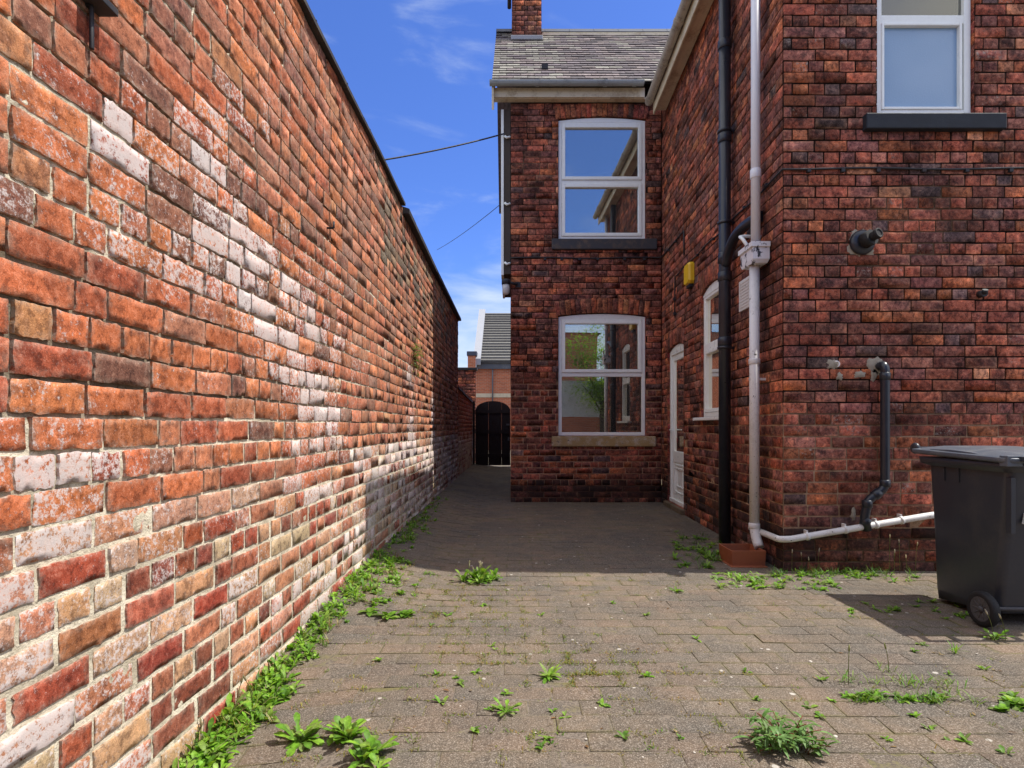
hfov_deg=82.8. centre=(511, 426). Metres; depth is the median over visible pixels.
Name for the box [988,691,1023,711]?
weed
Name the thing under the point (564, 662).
joint moss
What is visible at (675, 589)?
weed
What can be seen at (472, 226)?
overhead cable
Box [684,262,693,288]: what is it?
alarm box
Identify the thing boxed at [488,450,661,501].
ground
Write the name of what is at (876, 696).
weeds
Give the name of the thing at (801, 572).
weeds
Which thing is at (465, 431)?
wall
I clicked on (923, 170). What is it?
wall cable
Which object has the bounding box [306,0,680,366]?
sky
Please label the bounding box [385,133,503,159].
overhead cable
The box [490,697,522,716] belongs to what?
weed
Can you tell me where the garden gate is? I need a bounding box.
[473,401,509,464]
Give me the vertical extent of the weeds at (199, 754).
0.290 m
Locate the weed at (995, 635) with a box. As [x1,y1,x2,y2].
[979,609,1013,640]
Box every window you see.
[552,118,656,249]
[552,314,655,446]
[693,280,718,420]
[862,0,1006,131]
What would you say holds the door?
in the brick house at (805, 366)
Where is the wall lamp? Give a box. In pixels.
[502,279,520,294]
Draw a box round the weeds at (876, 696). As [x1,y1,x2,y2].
[824,643,991,707]
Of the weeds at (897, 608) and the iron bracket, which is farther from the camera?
the weeds at (897, 608)
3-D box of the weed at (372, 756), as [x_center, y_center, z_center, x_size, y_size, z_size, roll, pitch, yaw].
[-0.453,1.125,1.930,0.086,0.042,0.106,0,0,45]
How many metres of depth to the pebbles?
2.65 m
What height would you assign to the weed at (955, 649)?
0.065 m
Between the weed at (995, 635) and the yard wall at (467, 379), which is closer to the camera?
the weed at (995, 635)
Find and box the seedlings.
[342,600,1014,754]
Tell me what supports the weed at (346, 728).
on the pavement
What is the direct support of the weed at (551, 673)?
on the pavement
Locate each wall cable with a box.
[511,230,684,260]
[673,167,1023,315]
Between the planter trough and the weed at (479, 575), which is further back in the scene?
the planter trough
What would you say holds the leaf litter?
on the pavement
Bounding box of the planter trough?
[719,544,767,567]
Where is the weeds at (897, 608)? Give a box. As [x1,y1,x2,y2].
[847,598,968,619]
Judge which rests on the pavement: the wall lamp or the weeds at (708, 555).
the weeds at (708, 555)
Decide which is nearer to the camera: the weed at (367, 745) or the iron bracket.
the iron bracket
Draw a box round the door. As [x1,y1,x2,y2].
[663,343,684,514]
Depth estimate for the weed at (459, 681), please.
2.58 m
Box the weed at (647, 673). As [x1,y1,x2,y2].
[641,671,654,676]
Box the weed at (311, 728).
[274,712,323,756]
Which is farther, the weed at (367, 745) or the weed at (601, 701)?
the weed at (601, 701)
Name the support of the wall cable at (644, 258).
attached to the brick house at (805, 366)
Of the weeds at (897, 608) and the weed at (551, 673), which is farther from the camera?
the weeds at (897, 608)
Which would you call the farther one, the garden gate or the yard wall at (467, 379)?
the yard wall at (467, 379)
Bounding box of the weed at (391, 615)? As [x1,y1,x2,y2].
[358,607,416,619]
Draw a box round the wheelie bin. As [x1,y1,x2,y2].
[910,443,1023,626]
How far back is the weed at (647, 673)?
2.65 m
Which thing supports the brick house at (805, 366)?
on the ground
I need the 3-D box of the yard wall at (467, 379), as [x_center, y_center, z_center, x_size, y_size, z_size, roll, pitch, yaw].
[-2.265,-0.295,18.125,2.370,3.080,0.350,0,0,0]
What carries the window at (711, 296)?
in the brick house at (805, 366)
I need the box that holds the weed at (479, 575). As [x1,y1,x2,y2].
[454,561,502,583]
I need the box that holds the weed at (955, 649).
[947,640,963,653]
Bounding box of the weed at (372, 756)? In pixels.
[363,753,391,767]
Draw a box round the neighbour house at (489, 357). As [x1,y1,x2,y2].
[467,309,510,449]
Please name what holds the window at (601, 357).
in the brick house at (805, 366)
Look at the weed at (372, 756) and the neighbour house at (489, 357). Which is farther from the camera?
the neighbour house at (489, 357)
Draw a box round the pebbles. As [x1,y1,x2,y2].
[452,598,976,757]
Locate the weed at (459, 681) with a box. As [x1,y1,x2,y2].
[457,679,464,687]
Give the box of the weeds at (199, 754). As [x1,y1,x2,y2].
[172,496,448,767]
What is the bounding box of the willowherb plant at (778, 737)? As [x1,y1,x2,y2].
[732,708,839,760]
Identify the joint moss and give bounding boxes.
[279,560,1023,767]
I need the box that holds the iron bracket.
[82,0,117,49]
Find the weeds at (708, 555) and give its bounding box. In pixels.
[668,530,721,569]
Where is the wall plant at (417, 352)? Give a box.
[411,326,423,376]
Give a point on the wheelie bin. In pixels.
(978, 498)
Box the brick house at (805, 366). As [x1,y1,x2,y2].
[489,0,1023,570]
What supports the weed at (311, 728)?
on the pavement
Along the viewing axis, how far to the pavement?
2.89 m
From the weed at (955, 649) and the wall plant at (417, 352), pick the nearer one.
the weed at (955, 649)
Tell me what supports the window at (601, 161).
in the brick house at (805, 366)
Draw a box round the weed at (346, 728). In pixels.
[322,715,368,745]
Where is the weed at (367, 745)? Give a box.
[346,730,398,767]
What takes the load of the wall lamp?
attached to the brick house at (805, 366)
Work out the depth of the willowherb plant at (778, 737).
2.05 m
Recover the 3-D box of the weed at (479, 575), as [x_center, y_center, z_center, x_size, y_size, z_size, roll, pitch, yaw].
[-0.251,1.080,4.328,0.366,0.167,0.274,0,0,0]
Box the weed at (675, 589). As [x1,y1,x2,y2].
[668,586,683,592]
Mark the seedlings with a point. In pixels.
(624, 734)
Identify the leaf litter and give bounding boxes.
[323,583,1011,750]
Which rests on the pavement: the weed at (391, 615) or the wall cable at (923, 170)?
the weed at (391, 615)
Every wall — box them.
[0,0,460,767]
[458,367,477,440]
[458,385,472,475]
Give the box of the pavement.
[205,464,1023,767]
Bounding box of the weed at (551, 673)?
[539,662,562,683]
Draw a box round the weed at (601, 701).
[598,698,610,706]
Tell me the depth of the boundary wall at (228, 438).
2.12 m
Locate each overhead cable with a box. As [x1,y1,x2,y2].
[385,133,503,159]
[437,204,500,249]
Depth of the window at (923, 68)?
4.66 m
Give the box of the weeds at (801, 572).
[710,535,920,590]

